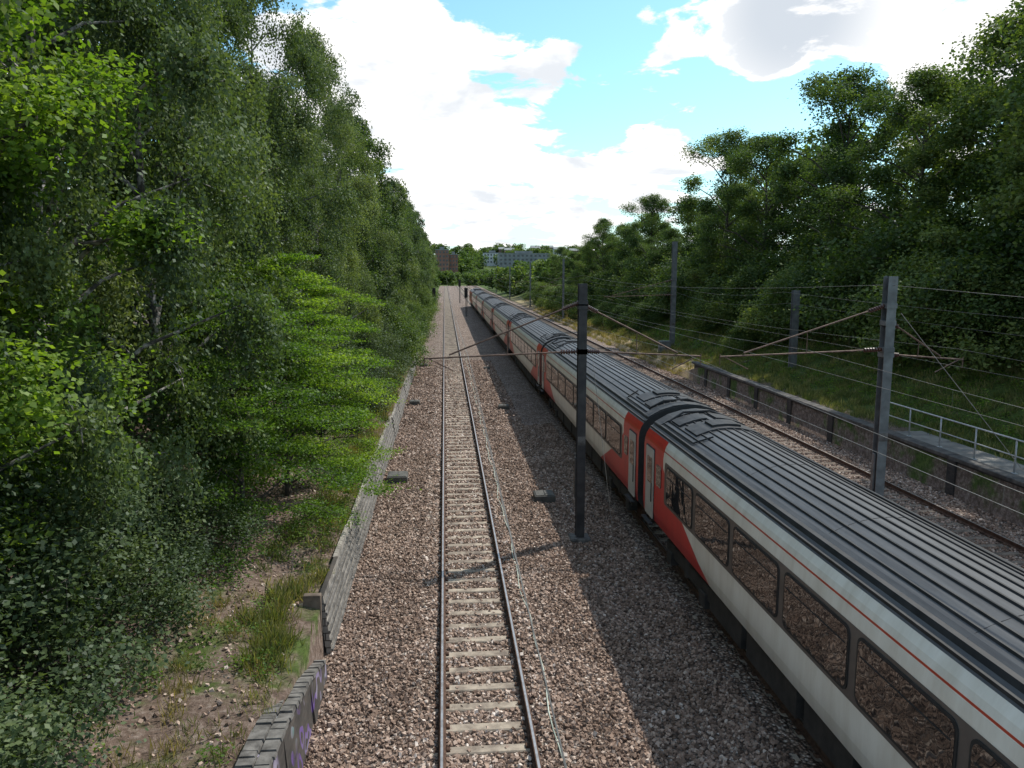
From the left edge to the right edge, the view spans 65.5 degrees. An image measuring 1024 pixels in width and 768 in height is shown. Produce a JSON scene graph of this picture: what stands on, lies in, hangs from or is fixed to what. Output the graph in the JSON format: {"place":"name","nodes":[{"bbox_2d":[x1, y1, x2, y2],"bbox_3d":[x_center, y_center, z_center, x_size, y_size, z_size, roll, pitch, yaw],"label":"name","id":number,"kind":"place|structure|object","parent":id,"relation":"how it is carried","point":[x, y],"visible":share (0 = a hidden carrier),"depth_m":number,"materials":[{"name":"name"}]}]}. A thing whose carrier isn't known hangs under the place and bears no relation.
{"place":"outdoors","nodes":[
{"label":"outdoors","id":0,"kind":"place"},
{"bbox_2d":[0,254,1023,767],"bbox_3d":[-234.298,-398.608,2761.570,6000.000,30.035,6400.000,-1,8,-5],"label":"ground","id":1,"kind":"structure","parent":0,"point":[310,650],"depth_m":18.27,"materials":[{"name":"green soil"}]},
{"bbox_2d":[0,0,147,665],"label":"birch tree","id":2,"kind":"object","parent":1,"relation":"on","point":[32,250],"visible":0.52,"depth_m":11.58,"materials":[{"name":"green plant"}]},
{"bbox_2d":[0,643,159,767],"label":"shrub","id":3,"kind":"object","parent":1,"relation":"on","point":[15,728],"visible":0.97,"depth_m":8.36,"materials":[{"name":"green plant"}]},
{"bbox_2d":[0,436,182,756],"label":"shrub","id":4,"kind":"object","parent":1,"relation":"on","point":[64,555],"visible":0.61,"depth_m":10.99,"materials":[{"name":"green plant"}]},
{"bbox_2d":[0,532,192,767],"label":"shrub","id":5,"kind":"object","parent":1,"relation":"on","point":[7,602],"visible":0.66,"depth_m":10.27,"materials":[{"name":"green plant"}]},
{"bbox_2d":[0,0,212,431],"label":"oak tree","id":6,"kind":"object","parent":1,"relation":"on","point":[52,47],"visible":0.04,"depth_m":19.41,"materials":[{"name":"green plant"}]},
{"bbox_2d":[0,0,232,651],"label":"oak tree","id":7,"kind":"object","parent":1,"relation":"on","point":[31,409],"visible":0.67,"depth_m":11.37,"materials":[{"name":"green plant"}]},
{"bbox_2d":[0,468,234,696],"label":"shrub","id":8,"kind":"object","parent":1,"relation":"on","point":[173,607],"visible":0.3,"depth_m":13.07,"materials":[{"name":"green plant"}]},
{"bbox_2d":[3,7,269,389],"bbox_3d":[-15.247,-6.642,27.153,11.961,15.304,11.098,4,9,27],"label":"oak tree","id":9,"kind":"object","parent":1,"relation":"on","point":[130,309],"depth_m":26.87,"materials":[{"name":"green plant"}]},
{"bbox_2d":[0,0,296,551],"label":"birch tree","id":10,"kind":"object","parent":1,"relation":"on","point":[186,59],"visible":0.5,"depth_m":14.67,"materials":[{"name":"green plant"}]},
{"bbox_2d":[0,0,310,505],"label":"birch tree","id":11,"kind":"object","parent":1,"relation":"on","point":[193,12],"visible":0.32,"depth_m":18.42,"materials":[{"name":"green plant"}]},
{"bbox_2d":[91,447,279,607],"bbox_3d":[-7.425,2.799,16.439,4.350,3.532,4.189,1,8,9],"label":"shrub","id":12,"kind":"object","parent":1,"relation":"on","point":[197,548],"visible":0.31,"depth_m":16.00,"materials":[{"name":"green plant"}]},
{"bbox_2d":[65,0,321,451],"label":"birch tree","id":13,"kind":"object","parent":1,"relation":"on","point":[234,22],"visible":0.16,"depth_m":23.50,"materials":[{"name":"green plant"}]},
{"bbox_2d":[53,470,348,767],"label":"verge stones","id":14,"kind":"object","parent":1,"relation":"on","point":[214,707],"visible":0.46,"depth_m":13.94,"materials":[{"name":"beige stone"}]},
{"bbox_2d":[101,286,379,594],"bbox_3d":[-6.588,0.994,19.300,6.159,6.781,6.349,5,9,31],"label":"hornbeam tree","id":15,"kind":"object","parent":1,"relation":"on","point":[284,445],"visible":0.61,"depth_m":18.73,"materials":[{"name":"green plant"}]},
{"bbox_2d":[158,0,366,420],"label":"birch tree","id":16,"kind":"object","parent":1,"relation":"on","point":[301,135],"visible":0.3,"depth_m":28.47,"materials":[{"name":"green plant"}]},
{"bbox_2d":[235,660,327,767],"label":"brick wing wall","id":17,"kind":"structure","parent":1,"relation":"on","point":[279,739],"depth_m":12.22,"materials":[{"name":"brick"}]},
{"bbox_2d":[207,80,364,387],"bbox_3d":[-10.308,-5.927,34.367,7.822,14.440,7.200,6,10,34],"label":"birch tree","id":18,"kind":"object","parent":1,"relation":"on","point":[323,266],"visible":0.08,"depth_m":33.66,"materials":[{"name":"green plant"}]},
{"bbox_2d":[175,250,421,497],"bbox_3d":[-6.760,0.046,23.119,7.326,7.825,7.107,-4,9,-24],"label":"hornbeam tree","id":19,"kind":"object","parent":1,"relation":"on","point":[303,278],"visible":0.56,"depth_m":22.67,"materials":[{"name":"green plant"}]},
{"bbox_2d":[263,14,385,378],"bbox_3d":[-9.679,-8.295,39.194,7.115,18.859,7.829,-3,9,-23],"label":"birch tree","id":20,"kind":"object","parent":1,"relation":"on","point":[349,258],"visible":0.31,"depth_m":38.49,"materials":[{"name":"green plant"}]},
{"bbox_2d":[245,283,411,463],"bbox_3d":[-6.877,-0.339,28.838,6.512,6.955,6.317,-1,8,-5],"label":"hornbeam tree","id":21,"kind":"object","parent":1,"relation":"on","point":[315,293],"visible":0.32,"depth_m":28.50,"materials":[{"name":"green plant"}]},
{"bbox_2d":[276,340,394,433],"bbox_3d":[-8.118,0.029,33.905,5.800,4.709,5.585,-4,9,-28],"label":"shrub","id":22,"kind":"object","parent":1,"relation":"on","point":[369,408],"visible":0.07,"depth_m":33.38,"materials":[{"name":"green plant"}]},
{"bbox_2d":[290,117,381,342],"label":"birch tree","id":23,"kind":"object","parent":1,"relation":"on","point":[367,288],"visible":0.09,"depth_m":46.13,"materials":[{"name":"green plant"}]},
{"bbox_2d":[303,94,400,334],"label":"birch tree","id":24,"kind":"object","parent":1,"relation":"on","point":[384,239],"visible":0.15,"depth_m":51.26,"materials":[{"name":"green plant"}]},
{"bbox_2d":[307,121,408,355],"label":"ash tree","id":25,"kind":"object","parent":1,"relation":"on","point":[368,145],"visible":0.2,"depth_m":56.63,"materials":[{"name":"green plant"}]},
{"bbox_2d":[303,353,418,653],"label":"retaining wall","id":26,"kind":"structure","parent":1,"relation":"on","point":[329,600],"depth_m":20.32,"materials":[{"name":"stone"}]},
{"bbox_2d":[331,114,414,316],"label":"birch tree","id":27,"kind":"object","parent":1,"relation":"on","point":[394,203],"visible":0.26,"depth_m":61.22,"materials":[{"name":"green plant"}]},
{"bbox_2d":[334,319,419,392],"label":"shrub","id":28,"kind":"object","parent":1,"relation":"on","point":[372,346],"visible":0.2,"depth_m":42.45,"materials":[{"name":"green plant"}]},
{"bbox_2d":[363,178,400,309],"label":"birch tree","id":29,"kind":"object","parent":1,"relation":"on","point":[391,269],"visible":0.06,"depth_m":67.15,"materials":[{"name":"green plant"}]},
{"bbox_2d":[358,324,416,382],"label":"shrub","id":30,"kind":"object","parent":1,"relation":"on","point":[392,346],"visible":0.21,"depth_m":47.82,"materials":[{"name":"green plant"}]},
{"bbox_2d":[365,198,418,317],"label":"ash tree","id":31,"kind":"object","parent":1,"relation":"on","point":[400,284],"visible":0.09,"depth_m":72.72,"materials":[{"name":"green plant"}]},
{"bbox_2d":[371,309,413,370],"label":"shrub","id":32,"kind":"object","parent":1,"relation":"on","point":[388,330],"visible":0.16,"depth_m":52.14,"materials":[{"name":"green plant"}]},
{"bbox_2d":[366,184,419,310],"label":"birch tree","id":33,"kind":"object","parent":1,"relation":"on","point":[414,272],"visible":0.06,"depth_m":81.81,"materials":[{"name":"green plant"}]},
{"bbox_2d":[360,306,433,367],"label":"shrub","id":34,"kind":"object","parent":1,"relation":"on","point":[412,339],"visible":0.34,"depth_m":57.71,"materials":[{"name":"green plant"}]},
{"bbox_2d":[374,176,427,303],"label":"birch tree","id":35,"kind":"object","parent":1,"relation":"on","point":[420,257],"visible":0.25,"depth_m":97.53,"materials":[{"name":"green plant"}]},
{"bbox_2d":[98,306,726,767],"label":"dry grass","id":36,"kind":"structure","parent":1,"relation":"on","point":[644,348],"depth_m":16.07,"materials":[{"name":"beige plant"}]},
{"bbox_2d":[406,200,431,301],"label":"birch tree","id":37,"kind":"object","parent":1,"relation":"on","point":[420,223],"visible":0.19,"depth_m":124.57,"materials":[{"name":"green plant"}]},
{"bbox_2d":[23,305,1023,767],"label":"weeds","id":38,"kind":"object","parent":1,"relation":"on","point":[307,517],"visible":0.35,"depth_m":33.27,"materials":[{"name":"green plant"}]},
{"bbox_2d":[497,254,550,267],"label":"walls","id":39,"kind":"structure","parent":1,"relation":"on","point":[520,257],"depth_m":615.19,"materials":[{"name":"concrete"}]},
{"bbox_2d":[430,243,636,295],"bbox_3d":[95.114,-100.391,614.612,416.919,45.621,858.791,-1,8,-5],"label":"distant trees","id":40,"kind":"object","parent":1,"relation":"on","point":[471,259],"visible":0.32,"depth_m":428.33,"materials":[{"name":"green plant"}]},
{"bbox_2d":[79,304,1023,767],"bbox_3d":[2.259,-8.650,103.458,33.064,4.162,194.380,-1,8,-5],"label":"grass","id":41,"kind":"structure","parent":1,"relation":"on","point":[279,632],"depth_m":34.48,"materials":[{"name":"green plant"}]},
{"bbox_2d":[540,259,564,320],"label":"catenary mast","id":42,"kind":"object","parent":1,"relation":"on","point":[563,273],"visible":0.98,"depth_m":123.10,"materials":[{"name":"metal"}]},
{"bbox_2d":[447,275,1023,767],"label":"overhead wires","id":43,"kind":"object","parent":42,"relation":"attached to","point":[757,401],"visible":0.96,"depth_m":17.87,"materials":[{"name":"grey metal"}]},
{"bbox_2d":[540,246,572,287],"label":"oak tree","id":44,"kind":"object","parent":1,"relation":"on","point":[558,250],"visible":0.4,"depth_m":173.52,"materials":[{"name":"green plant"}]},
{"bbox_2d":[424,283,700,542],"bbox_3d":[1.505,1.045,23.081,8.028,7.850,0.600,-1,8,-5],"label":"catenary mast","id":45,"kind":"object","parent":1,"relation":"on","point":[582,351],"visible":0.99,"depth_m":22.91,"materials":[{"name":"metal"}]},
{"bbox_2d":[569,217,625,298],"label":"oak tree","id":46,"kind":"object","parent":1,"relation":"on","point":[602,226],"visible":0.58,"depth_m":132.11,"materials":[{"name":"green plant"}]},
{"bbox_2d":[596,225,649,284],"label":"oak tree","id":47,"kind":"object","parent":1,"relation":"on","point":[624,234],"visible":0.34,"depth_m":120.36,"materials":[{"name":"green plant"}]},
{"bbox_2d":[604,241,677,345],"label":"catenary mast","id":48,"kind":"object","parent":1,"relation":"on","point":[673,280],"visible":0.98,"depth_m":73.87,"materials":[{"name":"metal"}]},
{"bbox_2d":[617,300,665,332],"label":"shrub","id":49,"kind":"object","parent":1,"relation":"on","point":[648,314],"visible":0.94,"depth_m":88.91,"materials":[{"name":"green plant"}]},
{"bbox_2d":[617,192,679,300],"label":"oak tree","id":50,"kind":"object","parent":1,"relation":"on","point":[652,203],"visible":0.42,"depth_m":107.19,"materials":[{"name":"green plant"}]},
{"bbox_2d":[621,242,694,306],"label":"oak tree","id":51,"kind":"object","parent":1,"relation":"on","point":[646,270],"visible":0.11,"depth_m":101.11,"materials":[{"name":"green plant"}]},
{"bbox_2d":[303,358,1023,767],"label":"ballast","id":52,"kind":"structure","parent":1,"relation":"on","point":[421,592],"depth_m":18.29,"materials":[{"name":"gravel"}]},
{"bbox_2d":[305,286,1023,767],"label":"ballast bed","id":53,"kind":"object","parent":1,"relation":"on","point":[529,406],"visible":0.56,"depth_m":17.74,"materials":[{"name":"gravel"}]},
{"bbox_2d":[417,286,561,767],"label":"railway track","id":54,"kind":"structure","parent":53,"relation":"on","point":[442,727],"depth_m":18.14,"materials":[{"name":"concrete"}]},
{"bbox_2d":[456,286,835,767],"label":"railway track","id":55,"kind":"structure","parent":53,"relation":"on","point":[801,732],"depth_m":18.62,"materials":[{"name":"metal"}]},
{"bbox_2d":[483,297,509,334],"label":"railway coach","id":56,"kind":"object","parent":55,"relation":"on","point":[490,304],"visible":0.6,"depth_m":100.57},
{"bbox_2d":[492,304,533,356],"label":"railway coach","id":57,"kind":"object","parent":55,"relation":"on","point":[503,315],"visible":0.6,"depth_m":77.05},
{"bbox_2d":[508,315,576,398],"bbox_3d":[2.032,-2.367,56.697,2.980,3.969,23.300,-1,8,-5],"label":"railway coach","id":58,"kind":"object","parent":55,"relation":"on","point":[536,336],"visible":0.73,"depth_m":52.48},
{"bbox_2d":[511,330,535,367],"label":"windows","id":59,"kind":"structure","parent":58,"relation":"in","point":[520,343],"depth_m":54.25,"materials":[{"name":"black glass"}]},
{"bbox_2d":[540,337,719,517],"bbox_3d":[3.978,0.885,33.758,2.980,3.969,23.300,-1,8,-5],"label":"railway coach","id":60,"kind":"object","parent":55,"relation":"on","point":[632,404],"visible":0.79,"depth_m":27.07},
{"bbox_2d":[546,359,622,457],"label":"windows","id":61,"kind":"structure","parent":60,"relation":"in","point":[611,429],"depth_m":29.17,"materials":[{"name":"black glass"}]},
{"bbox_2d":[540,354,636,502],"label":"doors","id":62,"kind":"structure","parent":60,"relation":"in","point":[632,435],"depth_m":23.22,"materials":[{"name":"white metal"}]},
{"bbox_2d":[641,408,1023,767],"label":"railway coach","id":63,"kind":"object","parent":55,"relation":"on","point":[864,627],"visible":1,"depth_m":11.46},
{"bbox_2d":[641,443,660,524],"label":"doors","id":64,"kind":"structure","parent":63,"relation":"in","point":[650,451],"depth_m":21.00,"materials":[{"name":"white metal"}]},
{"bbox_2d":[664,463,1018,767],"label":"windows","id":65,"kind":"structure","parent":63,"relation":"in","point":[916,723],"depth_m":10.87,"materials":[{"name":"black glass"}]},
{"bbox_2d":[473,286,1023,564],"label":"railway track","id":66,"kind":"structure","parent":53,"relation":"on","point":[990,534],"depth_m":31.97,"materials":[{"name":"steel"},{"name":"metal"},{"name":"stone"}]},
{"bbox_2d":[637,226,692,298],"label":"oak tree","id":67,"kind":"object","parent":1,"relation":"on","point":[672,234],"visible":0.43,"depth_m":99.63,"materials":[{"name":"green plant"}]},
{"bbox_2d":[641,268,689,316],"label":"shrub","id":68,"kind":"object","parent":1,"relation":"on","point":[666,306],"visible":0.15,"depth_m":89.06,"materials":[{"name":"green plant"}]},
{"bbox_2d":[634,252,702,304],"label":"oak tree","id":69,"kind":"object","parent":1,"relation":"on","point":[645,289],"visible":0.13,"depth_m":95.38,"materials":[{"name":"green plant"}]},
{"bbox_2d":[636,241,730,313],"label":"shrub","id":70,"kind":"object","parent":1,"relation":"on","point":[669,273],"visible":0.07,"depth_m":89.55,"materials":[{"name":"green plant"}]},
{"bbox_2d":[655,195,716,248],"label":"oak tree","id":71,"kind":"object","parent":1,"relation":"on","point":[676,220],"visible":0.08,"depth_m":113.83,"materials":[{"name":"green plant"}]},
{"bbox_2d":[656,243,733,314],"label":"shrub","id":72,"kind":"object","parent":1,"relation":"on","point":[694,263],"visible":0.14,"depth_m":85.17,"materials":[{"name":"green plant"}]},
{"bbox_2d":[685,279,741,329],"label":"shrub","id":73,"kind":"object","parent":1,"relation":"on","point":[703,325],"visible":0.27,"depth_m":73.07,"materials":[{"name":"green plant"}]},
{"bbox_2d":[678,202,749,268],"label":"oak tree","id":74,"kind":"object","parent":1,"relation":"on","point":[688,231],"visible":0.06,"depth_m":92.65,"materials":[{"name":"green plant"}]},
{"bbox_2d":[671,125,773,302],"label":"oak tree","id":75,"kind":"object","parent":1,"relation":"on","point":[729,139],"visible":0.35,"depth_m":83.21,"materials":[{"name":"green plant"}]},
{"bbox_2d":[698,260,771,332],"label":"shrub","id":76,"kind":"object","parent":1,"relation":"on","point":[737,291],"visible":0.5,"depth_m":68.69,"materials":[{"name":"green plant"}]},
{"bbox_2d":[690,243,780,321],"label":"shrub","id":77,"kind":"object","parent":1,"relation":"on","point":[728,269],"visible":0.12,"depth_m":74.08,"materials":[{"name":"green plant"}]},
{"bbox_2d":[719,322,763,354],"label":"shrub","id":78,"kind":"object","parent":1,"relation":"on","point":[738,334],"visible":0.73,"depth_m":61.35,"materials":[{"name":"green plant"}]},
{"bbox_2d":[685,132,817,286],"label":"oak tree","id":79,"kind":"object","parent":1,"relation":"on","point":[742,160],"visible":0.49,"depth_m":74.33,"materials":[{"name":"green plant"}]},
{"bbox_2d":[714,244,794,330],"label":"shrub","id":80,"kind":"object","parent":1,"relation":"on","point":[768,265],"visible":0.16,"depth_m":68.04,"materials":[{"name":"green plant"}]},
{"bbox_2d":[730,263,820,343],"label":"shrub","id":81,"kind":"object","parent":1,"relation":"on","point":[773,336],"visible":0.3,"depth_m":58.19,"materials":[{"name":"green plant"}]},
{"bbox_2d":[738,235,827,333],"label":"shrub","id":82,"kind":"object","parent":1,"relation":"on","point":[793,261],"visible":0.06,"depth_m":62.29,"materials":[{"name":"green plant"}]},
{"bbox_2d":[788,290,799,368],"bbox_3d":[17.848,-3.012,50.447,0.600,5.800,0.600,-1,8,-5],"label":"catenary mast","id":83,"kind":"object","parent":1,"relation":"on","point":[794,325],"visible":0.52,"depth_m":50.28,"materials":[{"name":"metal"}]},
{"bbox_2d":[741,258,869,340],"bbox_3d":[21.507,-5.717,55.313,10.363,6.617,7.383,5,9,30],"label":"shrub","id":84,"kind":"object","parent":1,"relation":"on","point":[777,298],"visible":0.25,"depth_m":55.61,"materials":[{"name":"green plant"}]},
{"bbox_2d":[750,140,873,260],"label":"oak tree","id":85,"kind":"object","parent":1,"relation":"on","point":[768,226],"visible":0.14,"depth_m":68.93,"materials":[{"name":"green plant"}]},
{"bbox_2d":[758,114,918,247],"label":"oak tree","id":86,"kind":"object","parent":1,"relation":"on","point":[807,147],"visible":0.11,"depth_m":76.20,"materials":[{"name":"green plant"}]},
{"bbox_2d":[719,276,963,496],"bbox_3d":[9.693,0.878,23.549,7.428,8.050,0.600,-1,8,-5],"label":"catenary mast","id":87,"kind":"object","parent":1,"relation":"on","point":[888,324],"visible":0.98,"depth_m":23.39,"materials":[{"name":"metal"}]},
{"bbox_2d":[782,255,903,345],"bbox_3d":[21.874,-5.120,50.925,7.199,6.453,10.106,-4,9,-25],"label":"shrub","id":88,"kind":"object","parent":1,"relation":"on","point":[854,327],"visible":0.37,"depth_m":50.01,"materials":[{"name":"green plant"}]},
{"bbox_2d":[755,62,936,304],"bbox_3d":[25.871,-14.079,61.816,12.646,20.922,13.356,-6,10,-36],"label":"oak tree","id":89,"kind":"object","parent":1,"relation":"on","point":[843,89],"visible":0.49,"depth_m":61.20,"materials":[{"name":"green plant"}]},
{"bbox_2d":[770,219,932,336],"bbox_3d":[24.531,-6.832,53.497,9.717,8.710,13.640,-3,9,-22],"label":"shrub","id":90,"kind":"object","parent":1,"relation":"on","point":[828,252],"visible":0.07,"depth_m":54.48,"materials":[{"name":"green plant"}]},
{"bbox_2d":[691,361,1023,496],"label":"retaining wall","id":91,"kind":"structure","parent":1,"relation":"on","point":[953,458],"depth_m":32.29,"materials":[{"name":"concrete"}]},
{"bbox_2d":[776,194,993,338],"bbox_3d":[24.493,-6.500,48.748,15.651,9.994,11.150,4,9,25],"label":"shrub","id":92,"kind":"object","parent":1,"relation":"on","point":[887,240],"visible":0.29,"depth_m":48.55,"materials":[{"name":"green plant"}]},
{"bbox_2d":[839,248,949,353],"bbox_3d":[23.358,-4.646,46.352,7.412,6.644,10.405,2,8,11],"label":"shrub","id":93,"kind":"object","parent":1,"relation":"on","point":[899,270],"visible":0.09,"depth_m":46.35,"materials":[{"name":"green plant"}]},
{"bbox_2d":[804,62,997,278],"bbox_3d":[27.216,-11.885,51.901,13.424,17.617,11.760,-2,8,-12],"label":"oak tree","id":94,"kind":"object","parent":1,"relation":"on","point":[926,82],"visible":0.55,"depth_m":51.34,"materials":[{"name":"green plant"}]},
{"bbox_2d":[833,246,1009,364],"bbox_3d":[22.779,-3.985,42.632,7.470,6.696,10.485,-5,9,-31],"label":"shrub","id":95,"kind":"object","parent":1,"relation":"on","point":[878,301],"visible":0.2,"depth_m":42.91,"materials":[{"name":"green plant"}]},
{"bbox_2d":[855,62,1006,240],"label":"oak tree","id":96,"kind":"object","parent":1,"relation":"on","point":[978,149],"visible":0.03,"depth_m":61.92,"materials":[{"name":"green plant"}]},
{"bbox_2d":[845,245,1023,376],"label":"shrub","id":97,"kind":"object","parent":1,"relation":"on","point":[1007,287],"visible":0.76,"depth_m":38.35,"materials":[{"name":"green plant"}]},
{"bbox_2d":[901,4,1023,263],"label":"oak tree","id":98,"kind":"object","parent":1,"relation":"on","point":[961,181],"visible":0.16,"depth_m":47.70,"materials":[{"name":"green plant"}]},
{"bbox_2d":[905,0,1023,321],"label":"oak tree","id":99,"kind":"object","parent":1,"relation":"on","point":[997,173],"visible":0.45,"depth_m":42.89,"materials":[{"name":"green plant"}]},
{"bbox_2d":[906,190,1023,354],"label":"shrub","id":100,"kind":"object","parent":1,"relation":"on","point":[998,244],"visible":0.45,"depth_m":39.00,"materials":[{"name":"green plant"}]},
{"bbox_2d":[906,220,1023,345],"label":"shrub","id":101,"kind":"object","parent":1,"relation":"on","point":[954,249],"visible":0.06,"depth_m":42.93,"materials":[{"name":"green plant"}]},
{"bbox_2d":[965,4,1023,269],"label":"oak tree","id":102,"kind":"object","parent":1,"relation":"on","point":[1017,197],"visible":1,"depth_m":35.84,"materials":[{"name":"green plant"}]},
{"bbox_2d":[967,293,1023,369],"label":"shrub","id":103,"kind":"object","parent":1,"relation":"on","point":[1020,355],"visible":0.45,"depth_m":37.20,"materials":[{"name":"green plant"}]},
{"bbox_2d":[7,0,1022,255],"label":"sky","id":104,"kind":"structure","parent":0,"point":[528,122],"materials":[{"name":"white"}]},
{"bbox_2d":[895,431,1023,476],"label":"concrete path","id":105,"kind":"structure","parent":0,"point":[985,457],"depth_m":29.34,"materials":[{"name":"concrete"}]},
{"bbox_2d":[889,402,1023,473],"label":"railing","id":106,"kind":"object","parent":105,"relation":"on","point":[975,443],"visible":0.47,"depth_m":28.46,"materials":[{"name":"metal"}]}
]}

